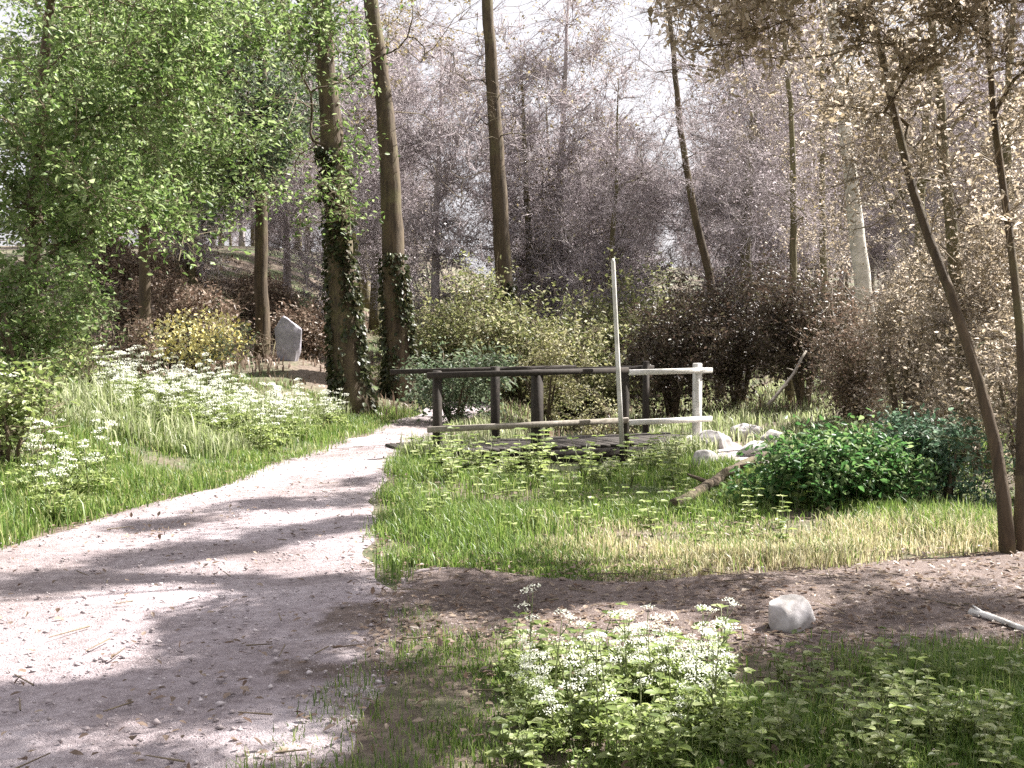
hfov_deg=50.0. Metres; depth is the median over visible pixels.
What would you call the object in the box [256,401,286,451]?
cow parsley
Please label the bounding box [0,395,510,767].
path
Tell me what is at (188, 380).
cow parsley
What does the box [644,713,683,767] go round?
weed plant
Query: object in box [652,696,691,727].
weed plant
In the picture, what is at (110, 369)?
cow parsley
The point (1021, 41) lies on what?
bare tree
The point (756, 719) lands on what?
weed plant
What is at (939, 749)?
weed plant
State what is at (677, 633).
weed plant
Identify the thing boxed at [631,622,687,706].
cow parsley
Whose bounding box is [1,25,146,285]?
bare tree
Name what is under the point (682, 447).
weed plant
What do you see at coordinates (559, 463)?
weed plant
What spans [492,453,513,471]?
weed plant
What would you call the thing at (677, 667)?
cow parsley
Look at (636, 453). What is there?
weed plant
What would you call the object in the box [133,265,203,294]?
undergrowth bush
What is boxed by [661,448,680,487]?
weed plant
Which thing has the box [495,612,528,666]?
weed plant
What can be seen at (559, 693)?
cow parsley
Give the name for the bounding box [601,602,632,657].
weed plant
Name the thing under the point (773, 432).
stone
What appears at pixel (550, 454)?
weed plant
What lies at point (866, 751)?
weed plant
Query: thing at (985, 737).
weed plant
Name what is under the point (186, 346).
undergrowth bush
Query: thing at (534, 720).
weed plant
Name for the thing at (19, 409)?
shrub
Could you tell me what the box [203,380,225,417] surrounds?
cow parsley
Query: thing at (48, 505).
weed plant
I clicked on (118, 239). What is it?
undergrowth bush
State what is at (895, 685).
weed plant
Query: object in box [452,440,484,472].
weed plant
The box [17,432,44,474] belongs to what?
cow parsley
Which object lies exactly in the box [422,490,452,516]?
weed plant
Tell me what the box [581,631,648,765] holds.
cow parsley
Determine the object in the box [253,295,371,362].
undergrowth bush
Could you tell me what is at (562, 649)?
weed plant
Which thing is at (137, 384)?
cow parsley
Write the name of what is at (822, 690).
weed plant
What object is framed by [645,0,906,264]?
bare tree
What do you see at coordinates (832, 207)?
bare tree
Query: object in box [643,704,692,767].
weed plant
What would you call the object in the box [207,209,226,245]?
bare tree
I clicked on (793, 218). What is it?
budding tree
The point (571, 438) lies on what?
weed plant
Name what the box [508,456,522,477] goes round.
weed plant
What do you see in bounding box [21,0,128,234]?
bare tree
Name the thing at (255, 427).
cow parsley
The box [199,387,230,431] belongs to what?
cow parsley
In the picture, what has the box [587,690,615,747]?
weed plant
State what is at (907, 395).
hazel bush
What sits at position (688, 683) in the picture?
cow parsley
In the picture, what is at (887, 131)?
bare tree
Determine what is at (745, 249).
bare tree
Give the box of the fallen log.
[669,451,766,508]
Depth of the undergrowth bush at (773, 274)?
37.59 m
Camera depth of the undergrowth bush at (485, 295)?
33.81 m
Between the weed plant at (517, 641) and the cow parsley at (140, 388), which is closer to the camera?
the weed plant at (517, 641)
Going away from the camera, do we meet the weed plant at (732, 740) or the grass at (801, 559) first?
the weed plant at (732, 740)
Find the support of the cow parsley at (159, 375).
on the ground at (312, 375)
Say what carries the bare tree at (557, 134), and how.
on the ground at (312, 375)
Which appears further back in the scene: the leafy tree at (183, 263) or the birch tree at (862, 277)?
the leafy tree at (183, 263)
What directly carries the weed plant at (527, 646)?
on the ground at (312, 375)
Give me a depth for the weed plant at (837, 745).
3.98 m
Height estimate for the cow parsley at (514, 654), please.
0.510 m
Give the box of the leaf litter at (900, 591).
[0,417,1023,767]
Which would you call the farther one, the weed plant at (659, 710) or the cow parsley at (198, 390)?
the cow parsley at (198, 390)
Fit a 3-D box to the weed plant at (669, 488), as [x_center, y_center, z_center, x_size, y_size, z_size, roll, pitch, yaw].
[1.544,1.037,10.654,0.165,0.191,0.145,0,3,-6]
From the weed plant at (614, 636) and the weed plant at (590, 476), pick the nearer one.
the weed plant at (614, 636)
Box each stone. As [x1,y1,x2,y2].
[691,450,717,469]
[696,430,733,448]
[729,423,762,440]
[736,440,767,456]
[758,429,783,444]
[768,594,815,632]
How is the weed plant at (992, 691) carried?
on the ground at (312, 375)
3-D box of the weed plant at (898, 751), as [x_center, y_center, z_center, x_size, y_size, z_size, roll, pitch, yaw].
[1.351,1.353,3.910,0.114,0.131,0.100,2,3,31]
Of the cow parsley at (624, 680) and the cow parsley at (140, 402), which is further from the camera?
the cow parsley at (140, 402)
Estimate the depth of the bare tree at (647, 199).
33.58 m
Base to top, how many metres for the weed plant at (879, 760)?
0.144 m
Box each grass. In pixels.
[0,249,1008,436]
[0,356,351,460]
[0,356,426,549]
[0,440,444,567]
[226,602,1023,767]
[362,424,1014,583]
[398,363,1011,475]
[507,501,1013,581]
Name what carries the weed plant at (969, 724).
on the ground at (312, 375)
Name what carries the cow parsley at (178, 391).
on the ground at (312, 375)
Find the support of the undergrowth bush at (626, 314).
on the ground at (312, 375)
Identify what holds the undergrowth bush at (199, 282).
on the ground at (312, 375)
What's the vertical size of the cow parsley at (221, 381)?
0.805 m
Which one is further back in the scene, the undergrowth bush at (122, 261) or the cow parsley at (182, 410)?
the undergrowth bush at (122, 261)
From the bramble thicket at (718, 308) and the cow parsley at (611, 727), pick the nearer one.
the cow parsley at (611, 727)
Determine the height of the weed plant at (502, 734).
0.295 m
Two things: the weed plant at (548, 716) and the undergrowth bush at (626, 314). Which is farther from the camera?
the undergrowth bush at (626, 314)
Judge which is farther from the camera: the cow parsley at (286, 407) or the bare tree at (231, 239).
the bare tree at (231, 239)
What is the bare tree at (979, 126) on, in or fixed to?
on the ground at (312, 375)
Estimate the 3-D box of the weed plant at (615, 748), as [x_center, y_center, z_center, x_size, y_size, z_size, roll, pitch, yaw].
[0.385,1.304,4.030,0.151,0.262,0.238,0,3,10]
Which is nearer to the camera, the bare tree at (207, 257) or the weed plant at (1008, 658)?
the weed plant at (1008, 658)
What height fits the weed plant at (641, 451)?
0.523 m
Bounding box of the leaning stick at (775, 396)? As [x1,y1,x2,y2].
[766,350,806,405]
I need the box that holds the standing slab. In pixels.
[274,316,301,360]
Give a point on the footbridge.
(607, 443)
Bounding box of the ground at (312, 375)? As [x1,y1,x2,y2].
[0,245,1022,767]
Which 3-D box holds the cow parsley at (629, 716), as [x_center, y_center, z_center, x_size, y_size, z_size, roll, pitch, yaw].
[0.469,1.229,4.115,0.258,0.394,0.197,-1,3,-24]
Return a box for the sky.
[0,0,1023,289]
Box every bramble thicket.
[596,250,769,426]
[659,238,818,412]
[718,238,888,410]
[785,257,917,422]
[842,273,1014,437]
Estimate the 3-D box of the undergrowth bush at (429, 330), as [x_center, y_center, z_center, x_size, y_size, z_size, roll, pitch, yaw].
[-1.739,-1.003,26.587,4.753,4.372,4.033,0,3,-10]
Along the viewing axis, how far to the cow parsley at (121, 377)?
16.53 m
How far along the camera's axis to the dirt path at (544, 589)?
6.51 m
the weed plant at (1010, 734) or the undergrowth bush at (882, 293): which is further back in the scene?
the undergrowth bush at (882, 293)
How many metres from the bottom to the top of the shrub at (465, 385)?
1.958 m
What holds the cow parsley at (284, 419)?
on the ground at (312, 375)
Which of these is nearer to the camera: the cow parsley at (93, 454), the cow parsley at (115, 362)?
the cow parsley at (93, 454)
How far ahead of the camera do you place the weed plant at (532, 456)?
12.16 m
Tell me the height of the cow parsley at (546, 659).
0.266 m
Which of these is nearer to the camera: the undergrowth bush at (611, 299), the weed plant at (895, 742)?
the weed plant at (895, 742)
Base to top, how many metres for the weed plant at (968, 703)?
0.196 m
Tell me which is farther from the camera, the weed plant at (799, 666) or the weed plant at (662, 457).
the weed plant at (662, 457)
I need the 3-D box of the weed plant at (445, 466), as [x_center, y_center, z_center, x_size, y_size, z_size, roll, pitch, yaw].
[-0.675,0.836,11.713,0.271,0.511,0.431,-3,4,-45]
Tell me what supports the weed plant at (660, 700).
on the ground at (312, 375)
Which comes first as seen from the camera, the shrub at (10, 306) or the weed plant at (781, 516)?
the weed plant at (781, 516)
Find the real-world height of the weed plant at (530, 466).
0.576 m
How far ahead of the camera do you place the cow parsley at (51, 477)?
10.29 m
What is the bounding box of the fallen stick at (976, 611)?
[968,605,1023,630]
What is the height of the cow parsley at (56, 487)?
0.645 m
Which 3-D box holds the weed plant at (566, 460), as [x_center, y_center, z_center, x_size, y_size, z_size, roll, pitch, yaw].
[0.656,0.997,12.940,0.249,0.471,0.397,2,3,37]
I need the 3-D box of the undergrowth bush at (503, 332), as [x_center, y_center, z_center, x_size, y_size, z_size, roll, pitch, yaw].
[-0.039,-0.899,25.849,4.033,4.372,4.753,1,3,26]
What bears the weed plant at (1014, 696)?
on the ground at (312, 375)
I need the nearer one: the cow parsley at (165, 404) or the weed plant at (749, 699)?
the weed plant at (749, 699)
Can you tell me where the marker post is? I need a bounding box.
[611,258,623,446]
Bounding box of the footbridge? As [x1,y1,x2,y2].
[385,361,712,473]
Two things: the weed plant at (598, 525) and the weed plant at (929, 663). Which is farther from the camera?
the weed plant at (598, 525)
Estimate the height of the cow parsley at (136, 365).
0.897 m
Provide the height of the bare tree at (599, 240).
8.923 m
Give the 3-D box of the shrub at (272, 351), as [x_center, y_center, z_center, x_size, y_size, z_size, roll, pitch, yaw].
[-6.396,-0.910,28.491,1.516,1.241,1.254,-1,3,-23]
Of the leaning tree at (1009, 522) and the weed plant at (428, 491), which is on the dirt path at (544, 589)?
the leaning tree at (1009, 522)
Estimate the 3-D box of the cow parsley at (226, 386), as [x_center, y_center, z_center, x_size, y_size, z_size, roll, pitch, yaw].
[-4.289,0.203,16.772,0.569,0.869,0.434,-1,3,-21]
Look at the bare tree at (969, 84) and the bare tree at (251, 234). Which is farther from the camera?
the bare tree at (251, 234)
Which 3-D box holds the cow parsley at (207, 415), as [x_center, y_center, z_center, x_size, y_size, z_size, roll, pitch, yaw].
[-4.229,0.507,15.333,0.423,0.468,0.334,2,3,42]
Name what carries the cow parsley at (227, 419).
on the ground at (312, 375)
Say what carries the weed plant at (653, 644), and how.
on the ground at (312, 375)
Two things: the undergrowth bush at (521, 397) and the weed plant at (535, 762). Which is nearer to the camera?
the weed plant at (535, 762)
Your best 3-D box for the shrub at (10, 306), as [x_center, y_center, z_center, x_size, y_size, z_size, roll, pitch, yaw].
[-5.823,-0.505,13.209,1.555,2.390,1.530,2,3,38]
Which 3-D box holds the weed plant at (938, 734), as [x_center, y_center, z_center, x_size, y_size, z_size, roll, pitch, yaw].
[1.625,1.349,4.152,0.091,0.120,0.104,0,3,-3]
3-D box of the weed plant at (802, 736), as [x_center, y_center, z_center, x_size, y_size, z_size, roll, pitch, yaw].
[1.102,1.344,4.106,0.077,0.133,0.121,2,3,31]
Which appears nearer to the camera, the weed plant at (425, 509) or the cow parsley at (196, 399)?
the weed plant at (425, 509)
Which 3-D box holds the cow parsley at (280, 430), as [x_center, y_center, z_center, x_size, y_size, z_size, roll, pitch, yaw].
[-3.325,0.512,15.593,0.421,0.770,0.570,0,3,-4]
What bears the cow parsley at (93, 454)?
on the ground at (312, 375)
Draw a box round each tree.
[0,0,233,362]
[0,0,282,377]
[0,0,321,406]
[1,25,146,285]
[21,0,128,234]
[53,0,315,287]
[135,0,415,417]
[138,0,250,292]
[149,75,231,245]
[152,0,392,360]
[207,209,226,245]
[209,14,359,299]
[214,94,287,245]
[216,200,250,245]
[226,39,318,239]
[236,175,287,245]
[248,0,472,318]
[268,34,321,254]
[268,160,294,246]
[275,1,396,246]
[277,55,325,252]
[291,25,421,308]
[296,0,475,334]
[302,0,479,401]
[308,0,518,298]
[313,0,562,337]
[337,0,453,271]
[382,0,562,390]
[394,0,680,331]
[406,123,454,279]
[424,7,606,330]
[466,82,585,300]
[477,58,627,312]
[504,106,596,326]
[523,35,704,332]
[537,116,685,327]
[540,156,667,324]
[555,100,692,311]
[578,0,778,401]
[620,0,1023,553]
[629,146,668,294]
[635,0,863,338]
[643,0,901,358]
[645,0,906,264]
[649,115,741,281]
[661,127,735,295]
[664,0,877,404]
[677,98,749,284]
[694,0,973,411]
[695,67,843,288]
[699,104,831,258]
[722,0,919,387]
[723,54,863,291]
[758,101,853,293]
[763,0,1023,464]
[796,0,1023,333]
[808,155,872,287]
[819,118,962,287]
[829,72,905,288]
[829,221,852,290]
[833,149,882,279]
[836,4,950,282]
[838,2,960,277]
[839,26,995,283]
[875,1,1023,412]
[906,30,1023,261]
[909,5,1023,270]
[911,2,1023,327]
[931,39,1022,232]
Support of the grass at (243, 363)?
on the ground at (312, 375)
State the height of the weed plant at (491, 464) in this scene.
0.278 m
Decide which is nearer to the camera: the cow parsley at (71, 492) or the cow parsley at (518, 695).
the cow parsley at (518, 695)
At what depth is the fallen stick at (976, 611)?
5.97 m
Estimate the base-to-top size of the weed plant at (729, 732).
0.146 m
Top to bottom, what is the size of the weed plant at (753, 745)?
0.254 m
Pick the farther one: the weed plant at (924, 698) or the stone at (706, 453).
the stone at (706, 453)
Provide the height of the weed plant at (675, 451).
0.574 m
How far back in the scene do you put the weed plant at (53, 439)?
12.09 m
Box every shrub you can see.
[0,241,108,419]
[0,347,79,470]
[35,298,121,392]
[44,262,128,384]
[85,306,175,380]
[104,244,209,355]
[183,268,253,332]
[234,327,276,360]
[393,329,525,422]
[486,313,615,436]
[566,378,640,461]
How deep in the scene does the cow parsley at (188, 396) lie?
17.04 m
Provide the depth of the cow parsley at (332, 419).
17.28 m
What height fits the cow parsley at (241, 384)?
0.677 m
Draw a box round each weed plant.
[42,485,69,516]
[46,425,59,452]
[56,427,69,450]
[93,451,110,465]
[404,482,421,506]
[407,437,433,458]
[417,490,439,522]
[419,450,436,477]
[422,435,444,455]
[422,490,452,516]
[431,435,453,463]
[434,484,447,509]
[436,451,450,465]
[438,438,463,480]
[440,423,462,459]
[440,447,459,465]
[441,453,467,481]
[442,459,457,472]
[445,466,460,491]
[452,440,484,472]
[457,438,469,461]
[459,444,473,470]
[466,468,499,501]
[468,437,488,471]
[470,433,499,472]
[470,461,490,476]
[481,453,497,471]
[485,699,532,767]
[491,484,505,500]
[491,716,544,767]
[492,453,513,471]
[492,456,519,480]
[492,687,538,736]
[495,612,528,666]
[496,450,517,472]
[498,480,513,500]
[499,443,526,479]
[500,470,526,504]
[500,625,526,660]
[501,513,517,534]
[503,657,531,697]
[506,715,545,749]
[507,449,526,472]
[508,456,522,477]
[510,444,537,474]
[513,433,550,474]
[513,741,541,767]
[514,427,552,473]
[517,622,557,680]
[517,723,550,767]
[523,626,549,664]
[525,448,539,473]
[527,446,550,486]
[528,429,555,473]
[530,499,541,530]
[533,707,560,754]
[534,620,582,680]
[534,628,603,701]
[535,472,551,500]
[535,703,558,737]
[538,445,557,478]
[538,692,592,749]
[540,488,553,504]
[546,694,569,726]
[549,641,566,673]
[552,475,580,506]
[555,453,570,479]
[557,508,571,522]
[558,449,580,473]
[563,637,588,654]
[564,663,603,690]
[564,676,604,743]
[565,650,598,700]
[567,435,604,473]
[567,628,610,689]
[567,736,598,767]
[568,448,589,474]
[569,663,603,706]
[571,496,593,521]
[573,639,595,661]
[574,673,609,747]
[578,640,619,676]
[579,442,609,477]
[580,441,599,477]
[580,504,599,526]
[583,464,601,484]
[583,614,619,662]
[587,457,612,485]
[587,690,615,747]
[589,517,606,536]
[596,697,635,765]
[598,452,616,480]
[598,646,637,702]
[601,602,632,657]
[603,658,649,720]
[604,486,625,511]
[605,705,669,767]
[606,634,638,662]
[607,698,666,767]
[610,449,623,471]
[616,441,637,462]
[620,631,684,700]
[623,456,649,485]
[623,753,654,766]
[624,432,658,468]
[627,689,664,749]
[628,437,658,465]
[630,625,671,663]
[630,628,655,695]
[631,504,644,520]
[636,491,668,535]
[639,631,680,664]
[642,443,662,467]
[642,656,675,710]
[643,443,662,468]
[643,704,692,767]
[644,506,661,522]
[644,635,689,700]
[644,684,705,745]
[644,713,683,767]
[646,452,663,467]
[646,693,668,730]
[650,438,664,462]
[651,432,679,466]
[652,649,679,675]
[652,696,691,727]
[655,424,688,465]
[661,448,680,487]
[663,438,680,460]
[664,481,679,494]
[666,705,686,740]
[670,440,691,457]
[670,489,694,513]
[672,453,687,475]
[676,726,711,758]
[677,477,691,493]
[677,626,699,658]
[689,640,724,666]
[691,633,729,694]
[691,706,720,754]
[693,605,733,671]
[694,507,714,541]
[694,697,733,744]
[695,684,732,717]
[698,672,725,693]
[703,604,739,651]
[705,666,739,727]
[709,727,741,762]
[710,484,722,502]
[716,681,764,723]
[717,667,755,704]
[717,683,744,725]
[718,707,739,732]
[720,636,737,678]
[724,647,742,677]
[725,718,759,761]
[726,730,767,759]
[730,717,761,749]
[737,706,775,767]
[738,500,753,514]
[738,516,751,532]
[741,488,763,520]
[758,709,790,734]
[759,677,795,741]
[762,684,811,759]
[765,696,810,746]
[767,642,795,679]
[768,660,786,682]
[770,510,796,541]
[772,494,791,525]
[772,650,812,690]
[783,663,825,706]
[785,659,805,686]
[790,629,836,681]
[790,726,803,743]
[792,477,809,511]
[795,724,817,752]
[801,653,832,702]
[804,643,836,681]
[815,684,850,717]
[817,677,844,703]
[822,716,848,762]
[829,654,847,683]
[829,670,891,731]
[832,670,902,747]
[832,740,856,767]
[836,694,911,767]
[855,656,896,725]
[857,650,888,684]
[857,702,926,767]
[866,741,900,764]
[867,626,897,675]
[868,654,882,685]
[868,676,883,701]
[873,634,919,693]
[877,656,926,722]
[878,683,907,732]
[878,712,904,758]
[883,745,909,767]
[884,670,911,703]
[886,681,936,733]
[888,724,926,747]
[889,738,916,767]
[892,666,919,699]
[892,677,954,743]
[914,664,935,682]
[915,649,942,684]
[916,643,942,695]
[916,695,960,737]
[917,675,947,728]
[918,668,939,704]
[918,714,950,752]
[919,697,949,739]
[925,722,950,744]
[926,687,967,734]
[928,743,958,766]
[939,673,977,724]
[949,644,975,673]
[949,695,988,738]
[950,652,978,689]
[951,690,988,727]
[956,688,1002,738]
[961,685,976,714]
[967,685,1015,758]
[974,710,1013,744]
[975,692,1013,723]
[976,714,1010,733]
[976,741,1009,767]
[978,734,1010,767]
[979,654,998,670]
[980,688,1023,732]
[982,644,1023,682]
[988,680,1021,722]
[992,736,1023,767]
[997,646,1023,683]
[997,711,1021,745]
[999,692,1023,716]
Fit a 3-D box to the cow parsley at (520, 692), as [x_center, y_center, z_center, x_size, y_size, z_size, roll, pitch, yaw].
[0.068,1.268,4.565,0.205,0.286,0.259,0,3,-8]
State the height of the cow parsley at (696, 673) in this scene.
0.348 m
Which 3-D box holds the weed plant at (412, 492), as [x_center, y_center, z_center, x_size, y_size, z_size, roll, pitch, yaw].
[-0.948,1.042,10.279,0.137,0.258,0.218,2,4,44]
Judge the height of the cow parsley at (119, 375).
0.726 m
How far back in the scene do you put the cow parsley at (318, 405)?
17.76 m
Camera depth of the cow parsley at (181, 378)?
17.75 m
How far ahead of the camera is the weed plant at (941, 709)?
4.21 m
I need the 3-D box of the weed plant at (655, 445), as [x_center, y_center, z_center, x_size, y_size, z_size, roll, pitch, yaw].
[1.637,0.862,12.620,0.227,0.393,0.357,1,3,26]
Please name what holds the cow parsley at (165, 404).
on the ground at (312, 375)
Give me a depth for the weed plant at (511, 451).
12.02 m
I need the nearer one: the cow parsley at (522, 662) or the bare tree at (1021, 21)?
the cow parsley at (522, 662)
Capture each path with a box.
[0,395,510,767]
[393,551,1023,654]
[686,435,768,462]
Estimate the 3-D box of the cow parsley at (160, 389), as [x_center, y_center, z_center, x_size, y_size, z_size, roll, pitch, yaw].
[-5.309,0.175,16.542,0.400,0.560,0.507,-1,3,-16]
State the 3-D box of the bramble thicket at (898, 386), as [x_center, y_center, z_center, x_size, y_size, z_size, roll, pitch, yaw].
[5.622,-0.196,14.508,2.177,2.480,2.633,2,3,40]
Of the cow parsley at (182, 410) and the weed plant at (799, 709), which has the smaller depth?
the weed plant at (799, 709)
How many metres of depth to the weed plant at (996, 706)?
4.32 m
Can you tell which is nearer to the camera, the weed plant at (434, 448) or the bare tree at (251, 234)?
the weed plant at (434, 448)
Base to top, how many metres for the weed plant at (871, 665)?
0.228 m
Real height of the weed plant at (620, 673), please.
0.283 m
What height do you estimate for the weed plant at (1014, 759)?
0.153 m
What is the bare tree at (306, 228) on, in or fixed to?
on the ground at (312, 375)
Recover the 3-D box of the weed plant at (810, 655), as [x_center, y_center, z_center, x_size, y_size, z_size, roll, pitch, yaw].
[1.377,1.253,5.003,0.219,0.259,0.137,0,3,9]
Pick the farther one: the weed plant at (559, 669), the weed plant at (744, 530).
the weed plant at (744, 530)
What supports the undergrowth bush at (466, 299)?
on the ground at (312, 375)
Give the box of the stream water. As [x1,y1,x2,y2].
[546,428,603,475]
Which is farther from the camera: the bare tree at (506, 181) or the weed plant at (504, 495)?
the bare tree at (506, 181)
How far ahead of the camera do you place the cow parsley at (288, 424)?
16.02 m
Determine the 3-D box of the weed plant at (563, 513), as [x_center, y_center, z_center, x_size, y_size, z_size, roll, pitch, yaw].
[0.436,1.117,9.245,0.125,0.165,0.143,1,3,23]
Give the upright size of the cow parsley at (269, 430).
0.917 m
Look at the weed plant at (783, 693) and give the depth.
4.20 m
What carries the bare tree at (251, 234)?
on the ground at (312, 375)
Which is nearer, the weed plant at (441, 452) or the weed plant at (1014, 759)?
the weed plant at (1014, 759)
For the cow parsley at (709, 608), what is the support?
on the ground at (312, 375)
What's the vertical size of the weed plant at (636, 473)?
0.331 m
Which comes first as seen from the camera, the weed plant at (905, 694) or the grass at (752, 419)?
the weed plant at (905, 694)
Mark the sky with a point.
(512, 16)
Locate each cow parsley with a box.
[0,419,57,511]
[4,417,54,478]
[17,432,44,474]
[22,451,80,511]
[23,430,65,492]
[38,452,93,506]
[42,449,89,499]
[47,408,83,466]
[61,439,118,494]
[75,421,120,499]
[77,410,121,468]
[84,345,115,388]
[99,362,124,399]
[101,355,123,387]
[105,345,136,384]
[105,350,132,397]
[105,350,134,386]
[105,362,121,400]
[107,361,126,395]
[107,372,130,413]
[109,387,139,418]
[110,353,139,392]
[115,391,140,421]
[116,345,145,386]
[116,365,137,404]
[116,368,139,397]
[118,347,147,391]
[123,351,151,406]
[124,374,142,408]
[126,380,139,406]
[130,351,152,382]
[130,365,151,396]
[136,365,160,400]
[136,384,169,415]
[136,385,173,423]
[136,393,162,424]
[137,377,163,409]
[140,376,164,401]
[141,376,180,414]
[145,354,173,393]
[147,372,176,421]
[152,384,174,427]
[156,377,166,402]
[156,392,180,429]
[157,347,184,393]
[158,369,183,407]
[160,373,189,403]
[163,368,196,424]
[163,370,190,405]
[164,356,187,391]
[167,365,183,394]
[168,375,193,416]
[169,372,206,429]
[172,364,193,393]
[176,369,194,396]
[180,377,195,401]
[181,373,212,426]
[183,363,201,406]
[186,352,209,394]
[188,381,203,409]
[189,359,213,390]
[189,374,208,403]
[189,386,217,430]
[190,374,207,406]
[191,375,218,413]
[195,379,225,430]
[197,409,229,434]
[198,404,218,427]
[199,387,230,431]
[200,372,221,406]
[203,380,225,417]
[203,382,229,430]
[208,367,228,398]
[211,383,243,425]
[211,392,235,433]
[212,373,250,429]
[213,403,236,434]
[216,370,241,405]
[217,369,235,399]
[219,362,245,410]
[221,374,237,402]
[227,398,253,432]
[230,386,269,415]
[231,389,254,422]
[232,373,249,400]
[234,393,251,427]
[241,389,272,442]
[242,398,275,450]
[244,383,278,447]
[254,386,283,440]
[256,382,282,422]
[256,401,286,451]
[264,393,292,445]
[264,395,288,431]
[271,391,296,442]
[271,408,296,438]
[273,392,291,431]
[282,385,307,429]
[283,399,309,439]
[285,389,308,422]
[290,383,315,418]
[290,397,316,438]
[293,378,317,412]
[300,394,319,427]
[311,384,335,428]
[312,400,333,424]
[317,391,342,430]
[319,398,349,425]
[320,389,343,427]
[330,388,352,427]
[331,392,347,428]
[489,583,560,691]
[500,634,554,696]
[502,654,545,709]
[506,641,545,718]
[507,662,540,720]
[513,609,580,726]
[514,645,536,687]
[515,652,564,727]
[516,676,567,729]
[517,669,563,747]
[527,651,567,704]
[529,686,581,759]
[536,654,610,746]
[561,632,648,752]
[564,661,605,718]
[569,620,631,729]
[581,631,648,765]
[590,639,634,699]
[594,612,646,696]
[598,610,639,704]
[603,609,670,705]
[606,626,651,700]
[606,655,665,759]
[622,622,668,697]
[629,603,668,688]
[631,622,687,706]
[642,614,703,703]
[644,636,711,725]
[650,616,675,679]
[656,695,703,758]
[658,627,692,713]
[660,643,706,714]
[663,620,740,748]
[665,650,723,730]
[671,604,718,692]
[677,630,751,734]
[677,633,709,680]
[680,621,728,686]
[682,640,750,749]
[684,628,715,708]
[690,597,740,691]
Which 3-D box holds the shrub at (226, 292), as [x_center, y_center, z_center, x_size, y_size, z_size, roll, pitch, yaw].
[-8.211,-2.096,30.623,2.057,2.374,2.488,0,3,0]
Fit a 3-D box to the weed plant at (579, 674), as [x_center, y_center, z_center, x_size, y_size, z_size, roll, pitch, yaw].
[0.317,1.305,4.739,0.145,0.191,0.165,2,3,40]
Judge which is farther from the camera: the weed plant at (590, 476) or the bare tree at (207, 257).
the bare tree at (207, 257)
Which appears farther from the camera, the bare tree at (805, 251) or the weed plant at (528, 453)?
the bare tree at (805, 251)
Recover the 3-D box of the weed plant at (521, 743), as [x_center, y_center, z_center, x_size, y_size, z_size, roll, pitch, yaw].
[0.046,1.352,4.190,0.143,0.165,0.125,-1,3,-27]
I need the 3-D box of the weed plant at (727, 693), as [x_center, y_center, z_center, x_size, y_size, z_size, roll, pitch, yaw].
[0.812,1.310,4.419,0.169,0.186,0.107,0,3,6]
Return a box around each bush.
[54,231,138,290]
[55,222,137,262]
[89,245,195,299]
[90,295,151,347]
[93,281,166,355]
[97,276,247,370]
[107,236,206,278]
[119,268,191,305]
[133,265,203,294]
[134,227,250,274]
[134,298,260,385]
[151,278,261,363]
[164,315,247,369]
[166,266,241,299]
[223,274,316,340]
[224,268,283,315]
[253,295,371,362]
[309,296,328,322]
[367,273,449,341]
[369,249,531,400]
[374,300,473,392]
[418,285,483,342]
[421,258,532,362]
[430,249,598,420]
[471,316,595,420]
[501,269,662,427]
[549,247,702,401]
[555,302,611,407]
[571,359,616,419]
[582,261,682,335]
[583,302,626,350]
[606,301,644,348]
[629,282,735,396]
[631,251,734,340]
[712,408,950,510]
[714,237,817,302]
[719,283,774,351]
[757,267,839,330]
[797,250,909,381]
[839,215,990,450]
[844,274,936,307]
[864,399,1014,507]
[880,250,1005,312]
[887,191,1023,472]
[887,272,998,336]
[920,288,1023,498]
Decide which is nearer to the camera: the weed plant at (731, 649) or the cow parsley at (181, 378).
the weed plant at (731, 649)
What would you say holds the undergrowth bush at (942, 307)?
on the ground at (312, 375)
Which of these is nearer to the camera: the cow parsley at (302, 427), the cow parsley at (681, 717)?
the cow parsley at (681, 717)
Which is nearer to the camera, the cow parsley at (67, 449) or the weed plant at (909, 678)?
the weed plant at (909, 678)
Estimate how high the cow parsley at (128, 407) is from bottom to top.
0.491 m
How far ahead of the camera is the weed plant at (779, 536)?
8.35 m
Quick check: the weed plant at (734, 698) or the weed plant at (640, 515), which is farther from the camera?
the weed plant at (640, 515)
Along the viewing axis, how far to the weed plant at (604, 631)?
5.36 m
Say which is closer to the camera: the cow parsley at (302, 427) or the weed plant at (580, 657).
the weed plant at (580, 657)
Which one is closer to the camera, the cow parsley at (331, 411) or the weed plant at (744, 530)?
the weed plant at (744, 530)
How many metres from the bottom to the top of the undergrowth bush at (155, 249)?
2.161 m
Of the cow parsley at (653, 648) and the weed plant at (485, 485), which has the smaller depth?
the cow parsley at (653, 648)
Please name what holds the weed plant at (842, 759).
on the ground at (312, 375)
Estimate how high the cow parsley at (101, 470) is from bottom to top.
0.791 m
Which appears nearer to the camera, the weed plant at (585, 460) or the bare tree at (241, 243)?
the weed plant at (585, 460)
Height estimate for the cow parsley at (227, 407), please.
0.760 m
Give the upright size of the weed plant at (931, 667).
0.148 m
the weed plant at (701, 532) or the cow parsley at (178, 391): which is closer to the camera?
the weed plant at (701, 532)
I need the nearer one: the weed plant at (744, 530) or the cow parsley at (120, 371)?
the weed plant at (744, 530)
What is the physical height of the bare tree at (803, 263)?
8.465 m
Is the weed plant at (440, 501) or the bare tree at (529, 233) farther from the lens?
the bare tree at (529, 233)

